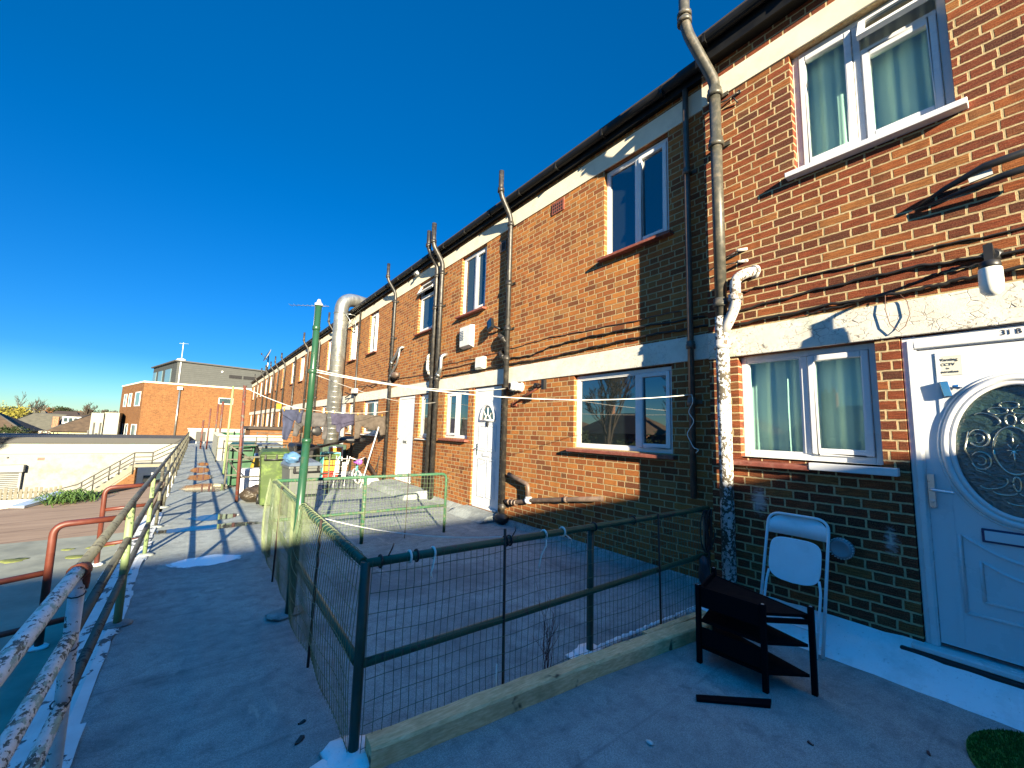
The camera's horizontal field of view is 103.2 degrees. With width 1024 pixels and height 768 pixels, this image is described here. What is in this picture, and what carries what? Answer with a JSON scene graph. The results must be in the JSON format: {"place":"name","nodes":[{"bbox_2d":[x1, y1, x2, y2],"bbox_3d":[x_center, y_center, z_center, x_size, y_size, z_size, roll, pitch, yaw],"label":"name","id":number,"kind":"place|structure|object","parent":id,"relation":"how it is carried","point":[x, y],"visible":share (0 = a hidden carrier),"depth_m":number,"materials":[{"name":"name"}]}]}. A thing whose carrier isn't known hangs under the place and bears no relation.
{"place":"outdoors","nodes":[
{"label":"outdoors","id":0,"kind":"place"},
{"bbox_2d":[0,433,189,498],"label":"wall","id":1,"kind":"structure","parent":0,"point":[33,460],"depth_m":25.89,"materials":[{"name":"paint"}]},
{"bbox_2d":[87,412,122,434],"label":"white block","id":2,"kind":"structure","parent":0,"point":[106,423],"depth_m":42.81,"materials":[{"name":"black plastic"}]},
{"bbox_2d":[136,466,175,496],"bbox_3d":[-22.896,6.226,26.182,2.100,2.100,0.230,7,-8,-37],"label":"doorway","id":3,"kind":"structure","parent":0,"point":[144,474],"depth_m":25.82,"materials":[{"name":"plastic"}]},
{"bbox_2d":[119,343,265,434],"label":"brick block","id":4,"kind":"structure","parent":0,"point":[180,396],"depth_m":44.00,"materials":[{"name":"orange brick"}]},
{"bbox_2d":[320,452,340,477],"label":"drawer tower","id":5,"kind":"structure","parent":0,"point":[323,461],"depth_m":12.34,"materials":[{"name":"multicoloured plastic"}]},
{"bbox_2d":[0,0,744,412],"label":"sky","id":6,"kind":"structure","parent":0,"point":[194,173],"materials":[{"name":"blue"}]},
{"bbox_2d":[70,440,1023,767],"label":"walkway","id":7,"kind":"structure","parent":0,"point":[202,666],"depth_m":2.64,"materials":[{"name":"concrete"}]},
{"bbox_2d":[7,512,162,767],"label":"edge flashing","id":8,"kind":"object","parent":7,"relation":"attached to","point":[80,698],"visible":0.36,"depth_m":2.50,"materials":[{"name":"white paint"}]},
{"bbox_2d":[0,432,189,767],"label":"railing","id":9,"kind":"object","parent":7,"relation":"on","point":[64,667],"visible":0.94,"depth_m":1.74,"materials":[{"name":"metal"}]},
{"bbox_2d":[166,554,240,567],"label":"puddle","id":10,"kind":"object","parent":7,"relation":"on","point":[212,559],"visible":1,"depth_m":4.68,"materials":[{"name":"blue"}]},
{"bbox_2d":[179,483,233,491],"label":"puddle","id":11,"kind":"object","parent":7,"relation":"on","point":[215,487],"visible":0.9,"depth_m":9.85,"materials":[{"name":"grey"}]},
{"bbox_2d":[153,521,260,533],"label":"puddle","id":12,"kind":"object","parent":7,"relation":"on","point":[206,527],"visible":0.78,"depth_m":6.16,"materials":[{"name":"grey"}]},
{"bbox_2d":[188,428,239,440],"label":"end wall","id":13,"kind":"structure","parent":7,"relation":"on","point":[192,433],"depth_m":34.96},
{"bbox_2d":[188,513,239,520],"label":"puddle","id":14,"kind":"object","parent":7,"relation":"on","point":[212,517],"visible":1,"depth_m":6.84,"materials":[{"name":"blue"}]},
{"bbox_2d":[222,386,234,474],"bbox_3d":[-8.887,1.432,12.707,0.059,2.752,0.162,5,-7,-26],"label":"washing pole","id":15,"kind":"object","parent":7,"relation":"on","point":[227,436],"visible":1,"depth_m":12.68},
{"bbox_2d":[235,385,246,501],"bbox_3d":[-5.595,1.214,8.365,0.120,2.382,0.057,7,-8,-37],"label":"washing pole","id":16,"kind":"object","parent":7,"relation":"on","point":[240,444],"visible":1,"depth_m":8.35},
{"bbox_2d":[246,388,293,407],"bbox_3d":[-4.947,0.274,8.258,1.340,0.412,0.010,0,-7,18],"label":"washing line","id":17,"kind":"object","parent":16,"relation":"attached to","point":[269,398],"visible":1,"depth_m":8.24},
{"bbox_2d":[282,409,303,439],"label":"hanging trousers","id":18,"kind":"object","parent":17,"relation":"hanging from","point":[289,417],"visible":1,"depth_m":9.23,"materials":[{"name":"purple fabric"}]},
{"bbox_2d":[294,407,387,412],"bbox_3d":[-3.912,0.637,9.791,0.009,0.161,3.624,0,-7,13],"label":"washing line","id":19,"kind":"object","parent":17,"relation":"attached to","point":[337,412],"visible":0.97,"depth_m":9.23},
{"bbox_2d":[292,412,327,438],"bbox_3d":[-4.805,0.997,9.697,0.095,0.640,0.875,-3,-8,32],"label":"hanging sweatshirt","id":20,"kind":"object","parent":19,"relation":"hanging from","point":[319,419],"visible":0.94,"depth_m":9.83,"materials":[{"name":"grey fabric"}]},
{"bbox_2d":[331,413,354,432],"bbox_3d":[-4.329,1.001,10.397,0.079,0.500,0.715,-2,-8,31],"label":"hanging shirt","id":21,"kind":"object","parent":19,"relation":"hanging from","point":[340,421],"visible":1,"depth_m":10.37,"materials":[{"name":"fabric"}]},
{"bbox_2d":[354,414,385,438],"bbox_3d":[-3.873,1.184,11.166,0.101,0.660,1.085,-3,-8,32],"label":"hanging hoodie","id":22,"kind":"object","parent":19,"relation":"hanging from","point":[372,422],"visible":0.98,"depth_m":11.12,"materials":[{"name":"beige fabric"}]},
{"bbox_2d":[227,442,256,485],"bbox_3d":[-6.965,2.055,10.424,0.607,1.097,0.850,5,-8,-29],"label":"wheelie bin","id":23,"kind":"object","parent":7,"relation":"on","point":[247,451],"visible":0.53,"depth_m":10.11,"materials":[{"name":"green plastic"}]},
{"bbox_2d":[212,432,282,460],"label":"parapet wall","id":24,"kind":"structure","parent":7,"relation":"on","point":[222,444],"depth_m":17.79,"materials":[{"name":"paint"}]},
{"bbox_2d":[239,484,258,501],"bbox_3d":[-5.329,2.262,8.356,0.491,0.390,0.498,7,-8,-37],"label":"rubbish bag","id":25,"kind":"object","parent":7,"relation":"on","point":[248,494],"visible":0.66,"depth_m":8.17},
{"bbox_2d":[240,467,258,491],"bbox_3d":[-5.976,2.204,9.238,0.400,0.550,0.415,7,-8,-37],"label":"white cabinet","id":26,"kind":"object","parent":7,"relation":"on","point":[247,482],"visible":0.2,"depth_m":9.08,"materials":[{"name":"plastic"}]},
{"bbox_2d":[248,377,259,425],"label":"terraced flat","id":27,"kind":"structure","parent":7,"relation":"on","point":[253,396],"depth_m":41.46,"materials":[{"name":"orange brick"}]},
{"bbox_2d":[223,444,286,490],"bbox_3d":[-6.336,2.042,10.062,1.284,1.080,0.040,8,-9,-42],"label":"partition railing","id":28,"kind":"object","parent":7,"relation":"on","point":[227,459],"visible":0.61,"depth_m":9.76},
{"bbox_2d":[255,372,267,425],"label":"terraced flat","id":29,"kind":"structure","parent":7,"relation":"on","point":[259,400],"depth_m":36.44,"materials":[{"name":"orange brick"}]},
{"bbox_2d":[244,426,293,449],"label":"bin store","id":30,"kind":"structure","parent":7,"relation":"on","point":[260,430],"depth_m":22.19,"materials":[{"name":"orange brick"}]},
{"bbox_2d":[264,364,279,426],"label":"terraced flat","id":31,"kind":"structure","parent":7,"relation":"on","point":[270,370],"depth_m":31.17,"materials":[{"name":"orange brick"}]},
{"bbox_2d":[256,448,289,505],"bbox_3d":[-4.740,1.846,8.046,0.547,1.097,0.740,6,-8,-34],"label":"wheelie bin","id":32,"kind":"object","parent":7,"relation":"on","point":[271,459],"visible":0.66,"depth_m":7.79,"materials":[{"name":"green plastic"}]},
{"bbox_2d":[228,445,330,492],"bbox_3d":[-5.158,1.936,9.079,2.031,1.134,0.334,7,-8,-37],"label":"partition railing","id":33,"kind":"object","parent":7,"relation":"on","point":[247,457],"visible":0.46,"depth_m":8.68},
{"bbox_2d":[275,351,296,426],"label":"terraced flat","id":34,"kind":"structure","parent":7,"relation":"on","point":[289,359],"depth_m":26.50,"materials":[{"name":"orange brick"}]},
{"bbox_2d":[280,458,322,517],"bbox_3d":[-3.723,1.821,7.099,0.547,0.987,0.740,7,-9,-41],"label":"wheelie bin","id":35,"kind":"object","parent":7,"relation":"on","point":[290,471],"visible":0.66,"depth_m":6.96,"materials":[{"name":"grey plastic"}]},
{"bbox_2d":[285,299,322,613],"bbox_3d":[-1.828,0.584,3.580,0.095,2.756,0.080,7,-8,-37],"label":"washing pole","id":36,"kind":"object","parent":7,"relation":"on","point":[304,458],"visible":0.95,"depth_m":3.57,"materials":[{"name":"metal"}]},
{"bbox_2d":[317,372,698,452],"bbox_3d":[0.081,0.317,4.045,3.873,0.667,0.128,3,-7,-11],"label":"washing line","id":37,"kind":"object","parent":36,"relation":"attached to","point":[527,398],"visible":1,"depth_m":4.06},
{"bbox_2d":[292,336,321,443],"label":"terraced flat","id":38,"kind":"structure","parent":7,"relation":"on","point":[301,360],"depth_m":22.70,"materials":[{"name":"orange brick"}]},
{"bbox_2d":[299,332,308,441],"bbox_3d":[-10.901,0.479,21.073,0.408,6.400,0.200,7,-8,-37],"label":"soil pipe","id":39,"kind":"object","parent":38,"relation":"attached to","point":[305,384],"visible":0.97,"depth_m":21.20,"materials":[{"name":"black paint"}]},
{"bbox_2d":[261,478,366,749],"bbox_3d":[-1.962,1.486,3.557,0.299,0.950,3.896,7,-8,-37],"label":"fence","id":40,"kind":"object","parent":7,"relation":"on","point":[353,553],"visible":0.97,"depth_m":2.79,"materials":[{"name":"metal"}]},
{"bbox_2d":[296,436,365,453],"bbox_3d":[-5.194,2.079,11.114,0.585,1.315,2.850,-2,-7,27],"label":"folded parasol","id":41,"kind":"object","parent":7,"relation":"on","point":[348,439],"visible":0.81,"depth_m":11.82,"materials":[{"name":"black fabric"}]},
{"bbox_2d":[313,304,362,470],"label":"terraced flat","id":42,"kind":"structure","parent":7,"relation":"on","point":[325,334],"depth_m":15.76,"materials":[{"name":"orange brick"}]},
{"bbox_2d":[311,339,320,443],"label":"soil pipe","id":43,"kind":"object","parent":42,"relation":"attached to","point":[316,382],"visible":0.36,"depth_m":19.17,"materials":[{"name":"black paint"}]},
{"bbox_2d":[317,294,365,470],"bbox_3d":[-5.915,-0.126,15.543,2.478,6.665,0.988,8,-9,-44],"label":"extractor duct","id":44,"kind":"object","parent":42,"relation":"attached to","point":[344,303],"visible":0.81,"depth_m":14.86,"materials":[{"name":"metal"}]},
{"bbox_2d":[346,324,357,362],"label":"window","id":45,"kind":"structure","parent":42,"relation":"in","point":[355,333],"depth_m":15.37,"materials":[{"name":"white plastic"}]},
{"bbox_2d":[322,459,358,488],"bbox_3d":[-4.285,2.255,10.159,0.809,0.737,0.022,3,-7,-13],"label":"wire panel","id":46,"kind":"object","parent":7,"relation":"on","point":[339,472],"visible":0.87,"depth_m":10.16,"materials":[{"name":"grey metal"}]},
{"bbox_2d":[272,473,448,544],"bbox_3d":[-1.966,1.738,5.659,2.375,0.930,0.097,6,-8,-36],"label":"fence","id":47,"kind":"object","parent":7,"relation":"on","point":[363,512],"visible":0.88,"depth_m":5.65,"materials":[{"name":"metal"}]},
{"bbox_2d":[348,246,443,499],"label":"terraced flat","id":48,"kind":"structure","parent":7,"relation":"on","point":[406,450],"depth_m":11.30,"materials":[{"name":"orange brick"}]},
{"bbox_2d":[348,311,361,471],"bbox_3d":[-5.546,0.214,14.364,0.124,5.700,0.170,7,-8,-37],"label":"soil pipe","id":49,"kind":"object","parent":48,"relation":"attached to","point":[355,385],"visible":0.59,"depth_m":14.38,"materials":[{"name":"black paint"}]},
{"bbox_2d":[360,400,377,435],"bbox_3d":[-4.557,1.097,13.095,0.190,1.114,1.480,7,-8,-37],"label":"window","id":50,"kind":"structure","parent":48,"relation":"in","point":[371,406],"depth_m":13.24,"materials":[{"name":"white plastic"}]},
{"bbox_2d":[365,312,378,355],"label":"window","id":51,"kind":"structure","parent":48,"relation":"in","point":[375,318],"depth_m":13.69,"materials":[{"name":"white plastic"}]},
{"bbox_2d":[382,263,404,479],"bbox_3d":[-3.389,-0.399,11.465,0.407,6.380,0.840,8,-9,-42],"label":"soil pipe","id":52,"kind":"object","parent":48,"relation":"attached to","point":[398,351],"visible":0.93,"depth_m":11.68,"materials":[{"name":"black paint"}]},
{"bbox_2d":[395,396,414,482],"bbox_3d":[-2.829,1.449,10.787,0.147,2.244,1.080,7,-8,-37],"label":"door","id":53,"kind":"structure","parent":48,"relation":"in","point":[405,421],"depth_m":10.80,"materials":[{"name":"white plastic"}]},
{"bbox_2d":[414,394,428,439],"bbox_3d":[-2.148,0.810,9.997,0.190,1.114,0.690,7,-8,-37],"label":"window","id":54,"kind":"structure","parent":48,"relation":"in","point":[424,408],"depth_m":10.11,"materials":[{"name":"white plastic"}]},
{"bbox_2d":[413,278,434,336],"bbox_3d":[-1.992,-2.000,10.588,0.710,1.960,1.580,7,-8,-37],"label":"window","id":55,"kind":"structure","parent":48,"relation":"in","point":[427,289],"depth_m":10.57,"materials":[{"name":"white plastic"}]},
{"bbox_2d":[424,230,439,490],"bbox_3d":[-2.010,-0.554,9.686,0.471,6.360,0.357,7,-8,-37],"label":"soil pipe","id":56,"kind":"object","parent":48,"relation":"attached to","point":[430,360],"visible":0.91,"depth_m":9.67,"materials":[{"name":"black paint"}]},
{"bbox_2d":[364,654,594,767],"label":"timber beam","id":57,"kind":"structure","parent":7,"relation":"on","point":[394,743],"depth_m":2.20,"materials":[{"name":"wood"}]},
{"bbox_2d":[310,506,710,767],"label":"fence","id":58,"kind":"object","parent":7,"relation":"on","point":[335,753],"visible":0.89,"depth_m":2.48,"materials":[{"name":"metal"}]},
{"bbox_2d":[698,555,709,583],"bbox_3d":[1.776,1.733,3.754,0.110,0.288,0.100,2,-7,0],"label":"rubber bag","id":59,"kind":"object","parent":58,"relation":"hanging from","point":[704,570],"visible":0.69,"depth_m":3.72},
{"bbox_2d":[700,509,715,565],"bbox_3d":[1.871,1.484,3.868,0.155,0.574,0.088,7,-8,-37],"label":"coiled cable","id":60,"kind":"object","parent":58,"relation":"hanging from","point":[708,541],"visible":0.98,"depth_m":3.86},
{"bbox_2d":[536,583,558,668],"bbox_3d":[0.237,1.604,2.676,0.132,0.643,0.256,-5,-9,44],"label":"dry weed","id":61,"kind":"object","parent":7,"relation":"on","point":[546,649],"visible":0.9,"depth_m":2.67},
{"bbox_2d":[426,60,714,587],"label":"terraced flat","id":62,"kind":"structure","parent":7,"relation":"on","point":[605,246],"depth_m":5.86,"materials":[{"name":"orange brick"}]},
{"bbox_2d":[428,222,447,499],"bbox_3d":[-1.734,-0.627,9.329,0.490,6.440,0.410,7,-8,-37],"label":"soil pipe","id":63,"kind":"object","parent":62,"relation":"attached to","point":[439,355],"visible":1,"depth_m":9.39,"materials":[{"name":"black paint"}]},
{"bbox_2d":[438,391,468,441],"bbox_3d":[-1.209,0.683,8.764,0.225,1.089,1.140,7,-8,-37],"label":"window","id":64,"kind":"structure","parent":62,"relation":"in","point":[457,404],"depth_m":8.80,"materials":[{"name":"white plastic"}]},
{"bbox_2d":[459,325,474,349],"bbox_3d":[-0.963,-0.995,8.577,0.114,0.473,0.456,7,-8,-37],"label":"alarm box","id":65,"kind":"object","parent":62,"relation":"attached to","point":[466,340],"visible":1,"depth_m":8.47,"materials":[{"name":"white paint"}]},
{"bbox_2d":[455,247,486,319],"bbox_3d":[-0.821,-2.166,8.694,0.225,1.404,1.100,7,-8,-37],"label":"window","id":66,"kind":"structure","parent":62,"relation":"in","point":[475,265],"depth_m":8.72,"materials":[{"name":"white plastic"}]},
{"bbox_2d":[471,385,501,512],"bbox_3d":[-0.480,1.203,7.771,0.139,2.311,0.940,7,-8,-37],"label":"door","id":67,"kind":"structure","parent":62,"relation":"in","point":[486,447],"depth_m":7.76,"materials":[{"name":"white plastic"}]},
{"bbox_2d":[498,170,516,513],"bbox_3d":[-0.230,-0.785,7.408,0.433,6.400,0.448,7,-8,-37],"label":"soil pipe","id":68,"kind":"object","parent":62,"relation":"attached to","point":[505,357],"visible":0.99,"depth_m":7.33,"materials":[{"name":"black paint"}]},
{"bbox_2d":[504,472,603,505],"bbox_3d":[0.543,1.705,6.144,0.109,0.540,2.108,7,-8,-37],"label":"waste pipe","id":69,"kind":"object","parent":62,"relation":"attached to","point":[528,499],"visible":1,"depth_m":6.26,"materials":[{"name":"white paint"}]},
{"bbox_2d":[443,311,679,364],"bbox_3d":[0.175,-0.670,7.120,0.012,0.095,5.901,7,-8,-37],"label":"cable","id":70,"kind":"object","parent":62,"relation":"attached to","point":[578,331],"visible":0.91,"depth_m":5.93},
{"bbox_2d":[443,324,707,376],"bbox_3d":[0.293,-0.416,6.902,0.023,0.093,6.152,7,-8,-37],"label":"cable","id":71,"kind":"object","parent":62,"relation":"attached to","point":[694,327],"visible":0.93,"depth_m":5.73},
{"bbox_2d":[511,316,704,358],"bbox_3d":[1.068,-0.627,5.937,0.026,0.141,3.552,7,-8,-37],"label":"cable","id":72,"kind":"object","parent":62,"relation":"attached to","point":[612,332],"visible":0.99,"depth_m":5.47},
{"bbox_2d":[566,366,677,459],"bbox_3d":[1.411,0.381,5.393,0.225,1.109,1.700,7,-8,-37],"label":"window","id":73,"kind":"structure","parent":62,"relation":"in","point":[641,425],"depth_m":5.35,"materials":[{"name":"white plastic"}]},
{"bbox_2d":[597,137,673,262],"bbox_3d":[1.665,-2.472,5.499,0.225,1.384,1.140,7,-8,-37],"label":"window","id":74,"kind":"structure","parent":62,"relation":"in","point":[637,189],"depth_m":5.49,"materials":[{"name":"white plastic"}]},
{"bbox_2d":[682,88,701,498],"bbox_3d":[2.049,-1.169,4.674,0.122,4.850,0.168,7,-8,-37],"label":"soil pipe","id":75,"kind":"object","parent":62,"relation":"attached to","point":[687,172],"visible":0.97,"depth_m":4.62,"materials":[{"name":"metal"}]},
{"bbox_2d":[585,615,711,677],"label":"timber beam","id":76,"kind":"structure","parent":7,"relation":"on","point":[616,657],"depth_m":2.93,"materials":[{"name":"wood"}]},
{"bbox_2d":[642,610,705,634],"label":"timber beam","id":77,"kind":"structure","parent":7,"relation":"on","point":[691,616],"depth_m":3.38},
{"bbox_2d":[696,694,770,707],"bbox_3d":[1.350,1.923,2.463,0.463,0.018,0.062,1,-7,5],"label":"wood offcut","id":78,"kind":"object","parent":7,"relation":"on","point":[750,702],"visible":1,"depth_m":2.45,"materials":[{"name":"wood"}]},
{"bbox_2d":[695,567,818,696],"bbox_3d":[1.685,1.723,2.869,0.512,0.533,0.767,7,-8,-37],"label":"corner tv stand","id":79,"kind":"object","parent":7,"relation":"on","point":[735,616],"visible":1,"depth_m":2.73,"materials":[{"name":"black wood"}]},
{"bbox_2d":[760,512,829,659],"bbox_3d":[2.284,1.576,3.300,0.389,0.965,0.462,7,-8,-37],"label":"folding chair","id":80,"kind":"object","parent":7,"relation":"on","point":[795,561],"visible":0.96,"depth_m":3.34,"materials":[{"name":"white plastic"}]},
{"bbox_2d":[695,0,1023,731],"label":"terraced flat","id":81,"kind":"structure","parent":7,"relation":"on","point":[854,132],"depth_m":3.19,"materials":[{"name":"red brick"}]},
{"bbox_2d":[677,0,760,583],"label":"soil pipe","id":82,"kind":"object","parent":81,"relation":"attached to","point":[725,319],"visible":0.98,"depth_m":4.03,"materials":[{"name":"grey paint"}]},
{"bbox_2d":[741,343,883,464],"bbox_3d":[2.667,0.191,3.666,0.174,0.982,1.035,7,-8,-37],"label":"window","id":83,"kind":"structure","parent":81,"relation":"in","point":[816,404],"depth_m":3.60,"materials":[{"name":"white plastic"}]},
{"bbox_2d":[830,537,854,559],"bbox_3d":[2.637,1.309,3.234,0.114,0.164,0.164,6,-8,-31],"label":"vent cap","id":84,"kind":"object","parent":81,"relation":"attached to","point":[842,548],"visible":0.92,"depth_m":3.20,"materials":[{"name":"white paint"}]},
{"bbox_2d":[714,248,1023,318],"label":"cable","id":85,"kind":"object","parent":81,"relation":"attached to","point":[901,270],"visible":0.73,"depth_m":3.19,"materials":[{"name":"rubber"}]},
{"bbox_2d":[784,0,968,180],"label":"window","id":86,"kind":"structure","parent":81,"relation":"in","point":[887,75],"depth_m":3.47,"materials":[{"name":"white plastic"}]},
{"bbox_2d":[733,264,1023,325],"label":"cable","id":87,"kind":"object","parent":81,"relation":"attached to","point":[949,281],"visible":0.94,"depth_m":3.19,"materials":[{"name":"rubber"}]},
{"bbox_2d":[741,226,1023,292],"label":"cable","id":88,"kind":"object","parent":81,"relation":"attached to","point":[977,238],"visible":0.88,"depth_m":3.15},
{"bbox_2d":[804,263,978,314],"bbox_3d":[2.930,-0.730,3.189,0.015,0.165,1.073,7,-8,-38],"label":"cable","id":89,"kind":"object","parent":81,"relation":"attached to","point":[930,275],"visible":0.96,"depth_m":3.09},
{"bbox_2d":[900,323,1023,689],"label":"door","id":90,"kind":"structure","parent":81,"relation":"in","point":[964,389],"depth_m":2.77,"materials":[{"name":"white plastic"}]},
{"bbox_2d":[913,148,1023,209],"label":"cable bundle","id":91,"kind":"object","parent":81,"relation":"attached to","point":[979,172],"visible":1,"depth_m":2.78,"materials":[{"name":"black plastic"}]},
{"bbox_2d":[978,242,1004,295],"bbox_3d":[3.140,-0.743,2.654,0.383,0.406,0.116,7,-8,-37],"label":"wall lamp","id":92,"kind":"object","parent":81,"relation":"attached to","point":[991,280],"visible":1,"depth_m":2.54,"materials":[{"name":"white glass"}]},
{"bbox_2d":[966,728,1023,767],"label":"door mat","id":93,"kind":"object","parent":7,"relation":"on","point":[995,748],"depth_m":2.11,"materials":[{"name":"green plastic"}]},
{"label":"ground","id":94,"kind":"structure","parent":0,"visible":0},
{"bbox_2d":[0,424,37,432],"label":"leafy shrub","id":95,"kind":"object","parent":94,"relation":"on","point":[5,429],"visible":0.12,"depth_m":37.35,"materials":[{"name":"green plant"}]},
{"bbox_2d":[0,402,39,418],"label":"willow tree","id":96,"kind":"object","parent":94,"relation":"on","point":[16,411],"visible":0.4,"depth_m":67.73,"materials":[{"name":"yellow plant"}]},
{"bbox_2d":[0,413,42,432],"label":"bungalow","id":97,"kind":"object","parent":94,"relation":"on","point":[7,421],"visible":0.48,"depth_m":47.05,"materials":[{"name":"brown tile"}]},
{"bbox_2d":[7,392,49,415],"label":"bare tree","id":98,"kind":"object","parent":94,"relation":"on","point":[41,407],"visible":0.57,"depth_m":71.16,"materials":[{"name":"brown plant"}]},
{"bbox_2d":[0,486,61,508],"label":"picket fence","id":99,"kind":"object","parent":94,"relation":"on","point":[4,503],"visible":0.42,"depth_m":19.93,"materials":[{"name":"white wood"}]},
{"bbox_2d":[18,413,67,433],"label":"bungalow","id":100,"kind":"object","parent":94,"relation":"on","point":[43,421],"visible":0.24,"depth_m":59.76,"materials":[{"name":"grey tile"}]},
{"bbox_2d":[0,533,123,734],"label":"extension","id":101,"kind":"object","parent":94,"relation":"on","point":[19,602],"visible":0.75,"depth_m":4.43,"materials":[{"name":"brick"}]},
{"bbox_2d":[0,515,125,651],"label":"guard rail","id":102,"kind":"object","parent":101,"relation":"on","point":[46,573],"visible":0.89,"depth_m":3.40,"materials":[{"name":"metal"}]},
{"bbox_2d":[92,483,150,566],"bbox_3d":[-5.258,1.880,5.467,0.504,1.040,0.125,7,-9,-40],"label":"guard rail","id":103,"kind":"object","parent":101,"relation":"on","point":[103,510],"visible":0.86,"depth_m":5.38,"materials":[{"name":"metal"}]},
{"bbox_2d":[51,414,86,427],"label":"dormer house","id":104,"kind":"structure","parent":94,"relation":"on","point":[56,421],"depth_m":58.13,"materials":[{"name":"paint"}]},
{"bbox_2d":[43,412,97,433],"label":"bungalow","id":105,"kind":"object","parent":94,"relation":"on","point":[81,425],"visible":0.27,"depth_m":51.80,"materials":[{"name":"brown tile"}]},
{"bbox_2d":[0,479,164,571],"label":"brown roofed extension","id":106,"kind":"object","parent":94,"relation":"on","point":[35,523],"visible":0.21,"depth_m":8.64,"materials":[{"name":"brick"}]},
{"bbox_2d":[7,491,60,507],"bbox_3d":[-11.623,2.838,10.008,0.349,0.160,1.577,4,-7,-18],"label":"plastic sheet","id":107,"kind":"object","parent":106,"relation":"on","point":[26,503],"visible":0.64,"depth_m":9.63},
{"bbox_2d":[30,488,115,507],"bbox_3d":[-11.324,2.880,10.411,1.603,0.208,2.527,7,-8,-37],"label":"grass tuft","id":108,"kind":"object","parent":106,"relation":"on","point":[70,496],"visible":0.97,"depth_m":10.23,"materials":[{"name":"green plant"}]},
{"bbox_2d":[57,439,181,491],"bbox_3d":[-23.043,5.068,24.225,5.399,3.945,1.300,7,-8,-37],"label":"outside stair","id":109,"kind":"object","parent":94,"relation":"on","point":[127,476],"visible":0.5,"depth_m":23.78,"materials":[{"name":"concrete"}]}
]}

